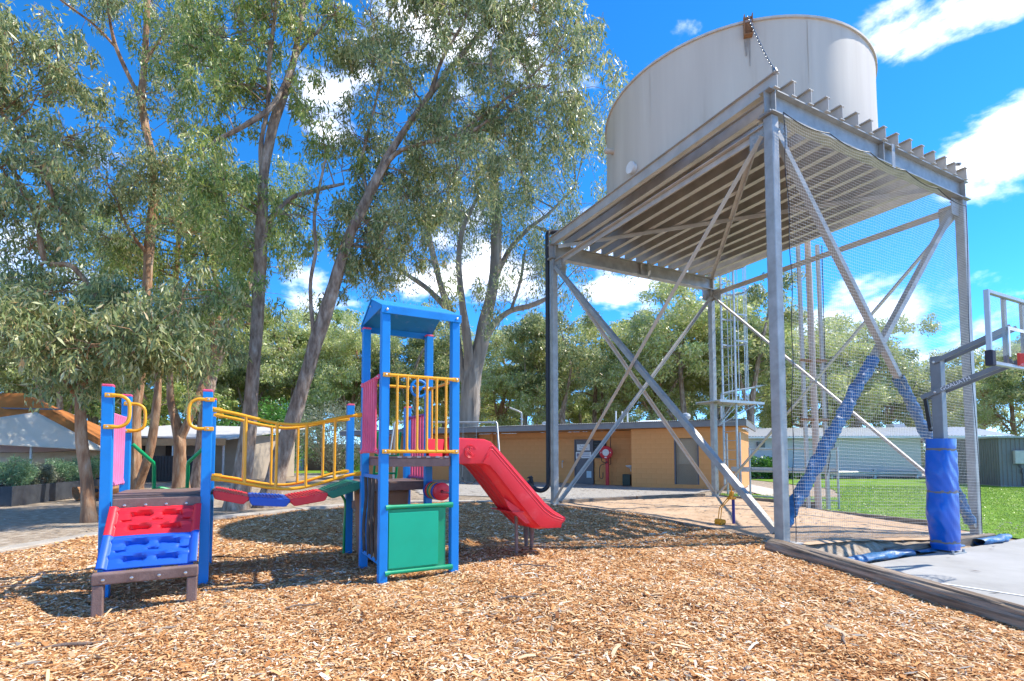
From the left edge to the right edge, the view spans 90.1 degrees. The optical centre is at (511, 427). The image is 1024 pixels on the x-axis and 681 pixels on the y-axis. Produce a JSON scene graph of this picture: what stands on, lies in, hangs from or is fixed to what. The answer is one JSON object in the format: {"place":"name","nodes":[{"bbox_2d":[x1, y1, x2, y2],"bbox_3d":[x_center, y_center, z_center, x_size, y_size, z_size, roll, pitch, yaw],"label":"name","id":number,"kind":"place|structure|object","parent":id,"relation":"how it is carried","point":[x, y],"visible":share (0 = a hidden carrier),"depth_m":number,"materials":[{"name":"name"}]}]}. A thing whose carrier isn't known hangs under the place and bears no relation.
{"place":"outdoors","nodes":[
{"label":"outdoors","id":0,"kind":"place"},
{"bbox_2d":[292,473,359,476],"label":"gravel road","id":1,"kind":"structure","parent":0,"point":[310,474],"depth_m":32.12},
{"bbox_2d":[294,470,359,472],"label":"lawn","id":2,"kind":"structure","parent":0,"point":[310,471],"depth_m":39.52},
{"bbox_2d":[216,395,327,467],"bbox_3d":[-19.226,0.630,39.768,7.865,6.390,8.459,-2,-3,27],"label":"shrub","id":3,"kind":"object","parent":2,"relation":"on","point":[280,414],"visible":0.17,"depth_m":39.31,"materials":[{"name":"green plant"}]},
{"bbox_2d":[337,447,359,470],"bbox_3d":[-11.300,2.343,35.715,3.151,2.065,2.118,3,-4,-39],"label":"shrub","id":4,"kind":"object","parent":2,"relation":"on","point":[356,467],"visible":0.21,"depth_m":35.42,"materials":[{"name":"green plant"}]},
{"bbox_2d":[0,456,1018,563],"bbox_3d":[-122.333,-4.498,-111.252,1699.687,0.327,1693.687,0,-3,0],"label":"ground","id":5,"kind":"structure","parent":0,"point":[15,533],"depth_m":10.59,"materials":[{"name":"concrete"}]},
{"bbox_2d":[0,481,79,506],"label":"planter box","id":6,"kind":"object","parent":5,"relation":"on","point":[25,494],"visible":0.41,"depth_m":13.83,"materials":[{"name":"concrete"}]},
{"bbox_2d":[0,454,40,485],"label":"shrub","id":7,"kind":"object","parent":6,"relation":"in","point":[15,472],"visible":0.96,"depth_m":13.48,"materials":[{"name":"green plant"}]},
{"bbox_2d":[21,462,61,484],"bbox_3d":[-13.462,1.327,14.529,0.956,0.831,1.119,0,-3,0],"label":"shrub","id":8,"kind":"object","parent":6,"relation":"in","point":[48,471],"visible":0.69,"depth_m":14.50,"materials":[{"name":"green plant"}]},
{"bbox_2d":[42,457,78,483],"bbox_3d":[-13.712,1.356,15.483,1.061,0.949,1.109,0,-3,0],"label":"shrub","id":9,"kind":"object","parent":6,"relation":"in","point":[64,469],"visible":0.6,"depth_m":15.43,"materials":[{"name":"green plant"}]},
{"bbox_2d":[0,295,96,406],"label":"gum tree","id":10,"kind":"object","parent":5,"relation":"on","point":[9,379],"visible":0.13,"depth_m":34.26,"materials":[{"name":"green plant"}]},
{"bbox_2d":[0,532,97,552],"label":"kerb","id":11,"kind":"structure","parent":5,"relation":"on","point":[29,545],"depth_m":7.35,"materials":[{"name":"concrete"}]},
{"bbox_2d":[0,412,99,463],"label":"cream shade sail","id":12,"kind":"object","parent":5,"relation":"on","point":[31,430],"visible":0.88,"depth_m":16.30,"materials":[{"name":"fabric"}]},
{"bbox_2d":[0,445,99,477],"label":"wall","id":13,"kind":"structure","parent":5,"relation":"on","point":[40,454],"depth_m":18.01,"materials":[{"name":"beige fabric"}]},
{"bbox_2d":[0,393,100,484],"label":"orange awning","id":14,"kind":"object","parent":5,"relation":"on","point":[11,404],"visible":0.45,"depth_m":18.07,"materials":[{"name":"fabric"}]},
{"bbox_2d":[0,311,123,412],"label":"gum tree","id":15,"kind":"object","parent":5,"relation":"on","point":[59,403],"visible":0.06,"depth_m":33.61,"materials":[{"name":"green plant"}]},
{"bbox_2d":[3,274,124,424],"bbox_3d":[-33.840,-3.518,39.470,13.224,14.580,9.336,0,-3,2],"label":"gum tree","id":16,"kind":"object","parent":5,"relation":"on","point":[94,419],"visible":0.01,"depth_m":39.73,"materials":[{"name":"green plant"}]},
{"bbox_2d":[62,477,99,485],"bbox_3d":[-14.094,2.008,17.374,0.750,0.550,3.001,1,-3,-11],"label":"planter box","id":17,"kind":"object","parent":5,"relation":"on","point":[96,481],"visible":0.01,"depth_m":16.71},
{"bbox_2d":[65,456,99,480],"bbox_3d":[-14.070,1.378,16.752,1.322,0.969,1.186,0,-3,0],"label":"shrub","id":18,"kind":"object","parent":17,"relation":"in","point":[93,465],"visible":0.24,"depth_m":16.67,"materials":[{"name":"green plant"}]},
{"bbox_2d":[72,485,118,500],"bbox_3d":[-12.078,1.904,14.956,0.715,0.409,1.057,-2,-3,28],"label":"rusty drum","id":19,"kind":"object","parent":5,"relation":"on","point":[76,493],"visible":0.3,"depth_m":14.73,"materials":[{"name":"metal"}]},
{"bbox_2d":[0,0,252,522],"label":"gum tree","id":20,"kind":"object","parent":5,"relation":"on","point":[41,327],"visible":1,"depth_m":10.69,"materials":[{"name":"green plant"}]},
{"bbox_2d":[31,0,245,489],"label":"gum tree","id":21,"kind":"object","parent":5,"relation":"on","point":[152,187],"visible":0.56,"depth_m":14.94,"materials":[{"name":"green plant"}]},
{"bbox_2d":[43,314,239,425],"bbox_3d":[-28.500,-2.437,37.185,12.686,12.064,10.532,-1,-3,16],"label":"gum tree","id":22,"kind":"object","parent":5,"relation":"on","point":[179,390],"visible":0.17,"depth_m":37.07,"materials":[{"name":"green plant"}]},
{"bbox_2d":[115,306,210,425],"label":"gum tree","id":23,"kind":"object","parent":5,"relation":"on","point":[180,381],"visible":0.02,"depth_m":41.74,"materials":[{"name":"green plant"}]},
{"bbox_2d":[142,456,192,480],"bbox_3d":[-17.604,1.964,24.581,5.450,1.210,0.060,0,-3,8],"label":"dark screen fence","id":24,"kind":"object","parent":5,"relation":"on","point":[164,466],"visible":0.23,"depth_m":24.42,"materials":[{"name":"metal"}]},
{"bbox_2d":[1,154,369,487],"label":"gum tree","id":25,"kind":"object","parent":5,"relation":"on","point":[195,479],"visible":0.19,"depth_m":18.59,"materials":[{"name":"green plant"}]},
{"bbox_2d":[76,146,317,488],"bbox_3d":[-11.136,-4.196,17.694,7.895,13.394,6.102,1,-3,-14],"label":"gum tree","id":26,"kind":"object","parent":5,"relation":"on","point":[180,430],"visible":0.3,"depth_m":17.02,"materials":[{"name":"green plant"}]},
{"bbox_2d":[168,323,258,425],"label":"gum tree","id":27,"kind":"object","parent":5,"relation":"on","point":[221,388],"visible":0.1,"depth_m":45.35,"materials":[{"name":"green plant"}]},
{"bbox_2d":[141,425,304,481],"bbox_3d":[-17.572,1.221,28.366,9.002,3.200,6.860,0,-3,8],"label":"site cabin","id":28,"kind":"object","parent":5,"relation":"on","point":[227,439],"visible":0.22,"depth_m":27.19,"materials":[{"name":"beige metal"}]},
{"bbox_2d":[213,512,258,520],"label":"kerb","id":29,"kind":"structure","parent":5,"relation":"on","point":[230,516],"depth_m":10.58,"materials":[{"name":"concrete"}]},
{"bbox_2d":[183,285,300,408],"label":"gum tree","id":30,"kind":"object","parent":5,"relation":"on","point":[242,373],"visible":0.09,"depth_m":45.50,"materials":[{"name":"green plant"}]},
{"bbox_2d":[198,309,304,425],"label":"gum tree","id":31,"kind":"object","parent":5,"relation":"on","point":[273,395],"visible":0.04,"depth_m":51.11,"materials":[{"name":"green plant"}]},
{"bbox_2d":[116,0,391,510],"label":"gum tree","id":32,"kind":"object","parent":5,"relation":"on","point":[220,61],"visible":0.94,"depth_m":12.36,"materials":[{"name":"green plant"}]},
{"bbox_2d":[254,508,299,514],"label":"kerb","id":33,"kind":"structure","parent":5,"relation":"on","point":[270,512],"depth_m":11.37,"materials":[{"name":"concrete"}]},
{"bbox_2d":[237,305,376,414],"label":"gum tree","id":34,"kind":"object","parent":5,"relation":"on","point":[269,369],"visible":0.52,"depth_m":44.47,"materials":[{"name":"green plant"}]},
{"bbox_2d":[296,504,337,509],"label":"kerb","id":35,"kind":"structure","parent":5,"relation":"on","point":[329,506],"depth_m":12.33,"materials":[{"name":"concrete"}]},
{"bbox_2d":[235,308,402,442],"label":"gum tree","id":36,"kind":"object","parent":5,"relation":"on","point":[335,317],"visible":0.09,"depth_m":51.28,"materials":[{"name":"green plant"}]},
{"bbox_2d":[303,444,359,469],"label":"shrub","id":37,"kind":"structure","parent":5,"relation":"on","point":[311,466],"depth_m":42.81,"materials":[{"name":"plant"}]},
{"bbox_2d":[295,398,378,474],"bbox_3d":[-11.835,0.717,33.913,6.648,5.588,5.919,0,-3,0],"label":"shrub","id":38,"kind":"object","parent":5,"relation":"on","point":[328,458],"visible":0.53,"depth_m":33.35,"materials":[{"name":"green plant"}]},
{"bbox_2d":[281,308,405,433],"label":"gum tree","id":39,"kind":"object","parent":5,"relation":"on","point":[341,374],"visible":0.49,"depth_m":44.41,"materials":[{"name":"green plant"}]},
{"bbox_2d":[333,379,403,429],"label":"gum tree","id":40,"kind":"object","parent":5,"relation":"on","point":[391,419],"visible":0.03,"depth_m":62.42,"materials":[{"name":"green plant"}]},
{"bbox_2d":[330,303,430,418],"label":"gum tree","id":41,"kind":"object","parent":5,"relation":"on","point":[398,353],"visible":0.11,"depth_m":47.91,"materials":[{"name":"green plant"}]},
{"bbox_2d":[352,303,473,419],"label":"gum tree","id":42,"kind":"object","parent":5,"relation":"on","point":[445,341],"visible":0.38,"depth_m":46.16,"materials":[{"name":"green plant"}]},
{"bbox_2d":[399,397,448,428],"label":"gum tree","id":43,"kind":"object","parent":5,"relation":"on","point":[421,411],"visible":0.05,"depth_m":67.81,"materials":[{"name":"green plant"}]},
{"bbox_2d":[251,0,627,507],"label":"gum tree","id":44,"kind":"object","parent":5,"relation":"on","point":[502,12],"visible":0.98,"depth_m":13.32,"materials":[{"name":"green plant"}]},
{"bbox_2d":[390,327,493,427],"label":"gum tree","id":45,"kind":"object","parent":5,"relation":"on","point":[441,411],"visible":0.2,"depth_m":49.13,"materials":[{"name":"green plant"}]},
{"bbox_2d":[433,332,506,426],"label":"gum tree","id":46,"kind":"object","parent":5,"relation":"on","point":[485,419],"visible":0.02,"depth_m":58.21,"materials":[{"name":"green plant"}]},
{"bbox_2d":[328,24,638,480],"bbox_3d":[-1.619,-8.332,26.860,15.992,22.633,10.109,0,-3,0],"label":"gum tree","id":47,"kind":"object","parent":5,"relation":"on","point":[472,364],"visible":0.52,"depth_m":25.96,"materials":[{"name":"green plant"}]},
{"bbox_2d":[434,326,545,426],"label":"gum tree","id":48,"kind":"object","parent":5,"relation":"on","point":[499,412],"visible":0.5,"depth_m":45.52,"materials":[{"name":"green plant"}]},
{"bbox_2d":[0,487,1023,680],"bbox_3d":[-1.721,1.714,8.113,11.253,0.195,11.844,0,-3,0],"label":"wood chips","id":49,"kind":"object","parent":5,"relation":"on","point":[891,596],"visible":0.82,"depth_m":4.04,"materials":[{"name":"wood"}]},
{"bbox_2d":[0,582,79,587],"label":"stick","id":50,"kind":"object","parent":49,"relation":"on","point":[38,584],"visible":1,"depth_m":4.94,"materials":[{"name":"wood"}]},
{"bbox_2d":[37,639,115,648],"bbox_3d":[-2.955,1.480,3.492,0.454,0.030,0.041,1,-3,-20],"label":"stick","id":51,"kind":"object","parent":49,"relation":"on","point":[70,644],"visible":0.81,"depth_m":3.48,"materials":[{"name":"wood"}]},
{"bbox_2d":[90,299,564,617],"bbox_3d":[-1.925,0.210,6.288,4.856,3.256,2.454,2,-3,-29],"label":"play structure","id":52,"kind":"object","parent":49,"relation":"on","point":[152,531],"visible":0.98,"depth_m":5.50,"materials":[{"name":"metal"}]},
{"bbox_2d":[485,331,603,424],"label":"gum tree","id":53,"kind":"object","parent":5,"relation":"on","point":[526,403],"visible":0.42,"depth_m":43.05,"materials":[{"name":"green plant"}]},
{"bbox_2d":[340,411,755,491],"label":"amenities block","id":54,"kind":"structure","parent":5,"relation":"on","point":[651,453],"depth_m":22.26,"materials":[{"name":"brown paint"}]},
{"bbox_2d":[574,439,593,483],"bbox_3d":[3.263,1.567,23.146,0.900,2.050,0.090,-2,-3,29],"label":"grey door","id":55,"kind":"structure","parent":54,"relation":"in","point":[587,477],"depth_m":23.14,"materials":[{"name":"paint"}]},
{"bbox_2d":[599,436,612,484],"bbox_3d":[4.083,1.411,22.193,0.591,2.200,0.381,0,-3,7],"label":"fire hose reel","id":56,"kind":"object","parent":54,"relation":"on","point":[606,453],"visible":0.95,"depth_m":22.18,"materials":[{"name":"red paint"}]},
{"bbox_2d":[674,438,698,484],"bbox_3d":[6.833,1.397,19.979,0.920,2.050,0.165,-2,-3,29],"label":"screen door","id":57,"kind":"structure","parent":54,"relation":"in","point":[687,474],"depth_m":20.04,"materials":[{"name":"grey paint"}]},
{"bbox_2d":[501,308,611,423],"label":"gum tree","id":58,"kind":"object","parent":5,"relation":"on","point":[531,328],"visible":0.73,"depth_m":41.44,"materials":[{"name":"green plant"}]},
{"bbox_2d":[416,479,709,500],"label":"gravel yard","id":59,"kind":"structure","parent":5,"relation":"on","point":[465,489],"depth_m":18.52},
{"bbox_2d":[389,421,499,483],"bbox_3d":[-2.026,1.023,15.621,3.546,2.447,1.552,0,-3,-2],"label":"swing set","id":60,"kind":"object","parent":59,"relation":"on","point":[393,431],"visible":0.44,"depth_m":15.65,"materials":[{"name":"grey metal"}]},
{"bbox_2d":[537,387,603,423],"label":"gum tree","id":61,"kind":"object","parent":5,"relation":"on","point":[572,418],"visible":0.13,"depth_m":61.67,"materials":[{"name":"green plant"}]},
{"bbox_2d":[558,314,658,431],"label":"gum tree","id":62,"kind":"object","parent":5,"relation":"on","point":[592,332],"visible":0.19,"depth_m":47.23,"materials":[{"name":"green plant"}]},
{"bbox_2d":[572,315,677,422],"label":"gum tree","id":63,"kind":"object","parent":5,"relation":"on","point":[585,409],"visible":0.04,"depth_m":51.48,"materials":[{"name":"green plant"}]},
{"bbox_2d":[622,474,631,485],"bbox_3d":[4.932,2.246,21.893,0.340,0.480,0.248,-2,-3,29],"label":"utility box","id":64,"kind":"object","parent":5,"relation":"on","point":[627,479],"visible":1,"depth_m":21.79,"materials":[{"name":"metal"}]},
{"bbox_2d":[591,304,709,422],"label":"gum tree","id":65,"kind":"object","parent":5,"relation":"on","point":[615,405],"visible":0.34,"depth_m":43.29,"materials":[{"name":"green plant"}]},
{"bbox_2d":[598,275,753,420],"bbox_3d":[13.354,-4.204,42.845,12.638,16.260,15.412,1,-3,-19],"label":"gum tree","id":66,"kind":"object","parent":5,"relation":"on","point":[686,312],"visible":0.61,"depth_m":39.36,"materials":[{"name":"green plant"}]},
{"bbox_2d":[666,388,760,420],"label":"gum tree","id":67,"kind":"object","parent":5,"relation":"on","point":[707,417],"visible":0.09,"depth_m":65.67,"materials":[{"name":"green plant"}]},
{"bbox_2d":[683,522,764,539],"bbox_3d":[3.530,1.805,8.666,0.075,0.155,1.884,1,-3,-19],"label":"timber sleeper","id":68,"kind":"object","parent":5,"relation":"on","point":[695,525],"visible":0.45,"depth_m":8.76,"materials":[{"name":"wood"}]},
{"bbox_2d":[669,292,809,418],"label":"gum tree","id":69,"kind":"object","parent":5,"relation":"on","point":[700,383],"visible":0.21,"depth_m":42.26,"materials":[{"name":"green plant"}]},
{"bbox_2d":[526,70,983,544],"bbox_3d":[5.585,-1.802,12.296,8.214,8.484,7.100,2,-3,-27],"label":"tank stand","id":70,"kind":"object","parent":5,"relation":"on","point":[709,197],"visible":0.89,"depth_m":10.71,"materials":[{"name":"metal"}]},
{"bbox_2d":[604,13,877,193],"bbox_3d":[5.154,-6.403,12.190,5.916,2.350,5.830,2,-3,-27],"label":"water tank","id":71,"kind":"object","parent":70,"relation":"on","point":[663,103],"visible":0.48,"depth_m":9.71,"materials":[{"name":"metal"}]},
{"bbox_2d":[747,16,777,74],"bbox_3d":[4.196,-6.500,8.610,0.070,2.255,1.535,-1,-3,12],"label":"chain","id":72,"kind":"object","parent":71,"relation":"attached to","point":[765,54],"visible":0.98,"depth_m":8.49,"materials":[{"name":"metal"}]},
{"bbox_2d":[789,355,879,527],"bbox_3d":[5.225,0.152,8.385,2.684,2.918,0.251,2,-3,-27],"label":"padding sleeve","id":73,"kind":"object","parent":70,"relation":"attached to","point":[861,375],"visible":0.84,"depth_m":8.31,"materials":[{"name":"fabric"}]},
{"bbox_2d":[783,112,982,541],"bbox_3d":[6.703,-1.323,8.880,5.649,6.937,0.182,2,-3,-27],"label":"ball stop net","id":74,"kind":"object","parent":70,"relation":"hanging from","point":[954,347],"visible":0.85,"depth_m":8.56,"materials":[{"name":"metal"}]},
{"bbox_2d":[892,374,975,524],"bbox_3d":[8.001,0.481,9.631,2.535,2.844,0.224,2,-3,-27],"label":"padding sleeve","id":75,"kind":"object","parent":70,"relation":"attached to","point":[920,426],"visible":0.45,"depth_m":9.37,"materials":[{"name":"fabric"}]},
{"bbox_2d":[694,268,817,436],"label":"gum tree","id":76,"kind":"object","parent":5,"relation":"on","point":[755,295],"visible":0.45,"depth_m":40.11,"materials":[{"name":"green plant"}]},
{"bbox_2d":[751,455,769,478],"bbox_3d":[16.450,2.673,34.413,1.914,1.714,1.843,3,-4,-40],"label":"shrub","id":77,"kind":"object","parent":5,"relation":"on","point":[756,475],"visible":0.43,"depth_m":34.08,"materials":[{"name":"green plant"}]},
{"bbox_2d":[559,496,971,544],"bbox_3d":[5.308,2.072,11.891,6.478,0.313,7.207,2,-3,-27],"label":"sandpit","id":78,"kind":"object","parent":5,"relation":"on","point":[684,514],"visible":0.73,"depth_m":10.79,"materials":[{"name":"sand"}]},
{"bbox_2d":[560,496,635,502],"bbox_3d":[2.460,2.092,14.384,2.632,0.210,0.110,2,-4,-29],"label":"timber sleeper","id":79,"kind":"object","parent":78,"relation":"on","point":[597,499],"visible":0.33,"depth_m":14.29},
{"bbox_2d":[636,493,704,498],"bbox_3d":[4.874,2.154,15.591,2.632,0.210,0.110,1,-3,-24],"label":"timber sleeper","id":80,"kind":"object","parent":78,"relation":"on","point":[670,496],"visible":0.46,"depth_m":15.52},
{"bbox_2d":[714,486,735,524],"bbox_3d":[3.998,1.478,9.555,0.419,0.763,0.165,1,-3,-20],"label":"sand digger","id":81,"kind":"object","parent":78,"relation":"on","point":[718,521],"visible":0.99,"depth_m":9.57,"materials":[{"name":"metal"}]},
{"bbox_2d":[719,495,814,508],"bbox_3d":[7.289,2.168,14.897,0.110,0.210,3.000,2,-4,-33],"label":"timber sleeper","id":82,"kind":"object","parent":5,"relation":"on","point":[772,500],"visible":0.29,"depth_m":14.73,"materials":[{"name":"wood"}]},
{"bbox_2d":[731,447,839,508],"bbox_3d":[8.015,1.472,15.209,0.078,1.750,3.027,3,-4,-42],"label":"pipe fence","id":83,"kind":"object","parent":5,"relation":"on","point":[749,469],"visible":0.52,"depth_m":15.06,"materials":[{"name":"metal"}]},
{"bbox_2d":[724,296,861,427],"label":"gum tree","id":84,"kind":"object","parent":5,"relation":"on","point":[767,413],"visible":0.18,"depth_m":45.15,"materials":[{"name":"green plant"}]},
{"bbox_2d":[755,361,869,427],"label":"gum tree","id":85,"kind":"object","parent":5,"relation":"on","point":[800,421],"visible":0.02,"depth_m":64.52,"materials":[{"name":"green plant"}]},
{"bbox_2d":[787,312,928,426],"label":"gum tree","id":86,"kind":"object","parent":5,"relation":"on","point":[873,403],"visible":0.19,"depth_m":46.72,"materials":[{"name":"green plant"}]},
{"bbox_2d":[787,313,941,427],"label":"gum tree","id":87,"kind":"object","parent":5,"relation":"on","point":[860,359],"visible":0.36,"depth_m":46.32,"materials":[{"name":"green plant"}]},
{"bbox_2d":[820,509,926,524],"bbox_3d":[8.789,2.202,12.175,0.110,0.210,2.982,1,-3,-25],"label":"timber sleeper","id":88,"kind":"object","parent":5,"relation":"on","point":[906,520],"visible":0.23,"depth_m":11.91,"materials":[{"name":"wood"}]},
{"bbox_2d":[742,424,1013,478],"bbox_3d":[24.420,1.717,38.088,17.950,3.950,7.850,0,-3,6],"label":"weatherboard cabin","id":89,"kind":"object","parent":5,"relation":"on","point":[913,453],"visible":0.48,"depth_m":35.01,"materials":[{"name":"metal"}]},
{"bbox_2d":[847,548,915,562],"bbox_3d":[5.312,1.952,7.617,2.214,0.140,0.305,2,-4,-29],"label":"tarpaulin roll","id":90,"kind":"object","parent":5,"relation":"on","point":[888,554],"visible":0.52,"depth_m":7.73,"materials":[{"name":"plastic"}]},
{"bbox_2d":[764,539,1023,629],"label":"border log","id":91,"kind":"object","parent":5,"relation":"on","point":[1010,614],"visible":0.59,"depth_m":4.70,"materials":[{"name":"wood"}]},
{"bbox_2d":[829,347,961,427],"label":"gum tree","id":92,"kind":"object","parent":5,"relation":"on","point":[892,407],"visible":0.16,"depth_m":57.87,"materials":[{"name":"green plant"}]},
{"bbox_2d":[884,533,995,553],"bbox_3d":[7.457,2.050,8.806,3.480,0.210,0.110,2,-3,-27],"label":"timber sleeper","id":93,"kind":"object","parent":5,"relation":"on","point":[967,540],"visible":0.4,"depth_m":8.96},
{"bbox_2d":[906,388,977,435],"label":"gum tree","id":94,"kind":"object","parent":5,"relation":"on","point":[952,425],"visible":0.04,"depth_m":60.43,"materials":[{"name":"green plant"}]},
{"bbox_2d":[870,538,1023,604],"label":"court slab","id":95,"kind":"structure","parent":5,"relation":"on","point":[1000,565],"depth_m":7.13,"materials":[{"name":"concrete"}]},
{"bbox_2d":[920,289,1023,554],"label":"basketball hoop","id":96,"kind":"object","parent":95,"relation":"on","point":[942,510],"visible":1,"depth_m":8.23,"materials":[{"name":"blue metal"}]},
{"bbox_2d":[917,343,1023,435],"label":"gum tree","id":97,"kind":"object","parent":5,"relation":"on","point":[977,360],"visible":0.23,"depth_m":52.61,"materials":[{"name":"green plant"}]},
{"bbox_2d":[920,340,1023,435],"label":"gum tree","id":98,"kind":"object","parent":5,"relation":"on","point":[989,414],"visible":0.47,"depth_m":46.23,"materials":[{"name":"green plant"}]},
{"bbox_2d":[973,534,1011,544],"bbox_3d":[8.842,2.042,9.345,1.269,0.133,0.291,2,-4,-31],"label":"tarpaulin roll","id":99,"kind":"object","parent":5,"relation":"on","point":[998,538],"visible":0.98,"depth_m":9.18,"materials":[{"name":"plastic"}]},
{"bbox_2d":[984,335,1023,406],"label":"gum tree","id":100,"kind":"object","parent":5,"relation":"on","point":[1000,377],"visible":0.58,"depth_m":44.31,"materials":[{"name":"green plant"}]},
{"bbox_2d":[0,0,1023,448],"label":"sky","id":101,"kind":"structure","parent":0,"point":[950,77],"materials":[{"name":"blue"}]},
{"bbox_2d":[745,484,772,495],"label":"concrete path","id":102,"kind":"structure","parent":0,"point":[762,490],"depth_m":20.96,"materials":[{"name":"concrete"}]},
{"bbox_2d":[720,384,766,418],"bbox_3d":[13.649,0.189,30.033,2.783,5.440,0.240,0,-3,0],"label":"street lamp","id":103,"kind":"object","parent":102,"relation":"on","point":[757,386],"visible":0.48,"depth_m":30.10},
{"bbox_2d":[796,241,830,509],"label":"pipes","id":104,"kind":"object","parent":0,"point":[815,440],"visible":0.54,"depth_m":13.77,"materials":[{"name":"metal"}]},
{"bbox_2d":[719,478,1023,538],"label":"lawn","id":105,"kind":"structure","parent":0,"point":[915,482],"depth_m":17.82,"materials":[{"name":"plant"}]},
{"bbox_2d":[830,470,918,478],"bbox_3d":[24.090,3.170,33.904,6.585,0.720,0.190,0,-3,-9],"label":"guard rail","id":106,"kind":"object","parent":105,"relation":"on","point":[874,473],"visible":0.64,"depth_m":33.87,"materials":[{"name":"metal"}]},
{"bbox_2d":[954,436,1023,486],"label":"ribbed shed","id":107,"kind":"structure","parent":105,"relation":"on","point":[1001,460],"depth_m":25.99,"materials":[{"name":"grey metal"}]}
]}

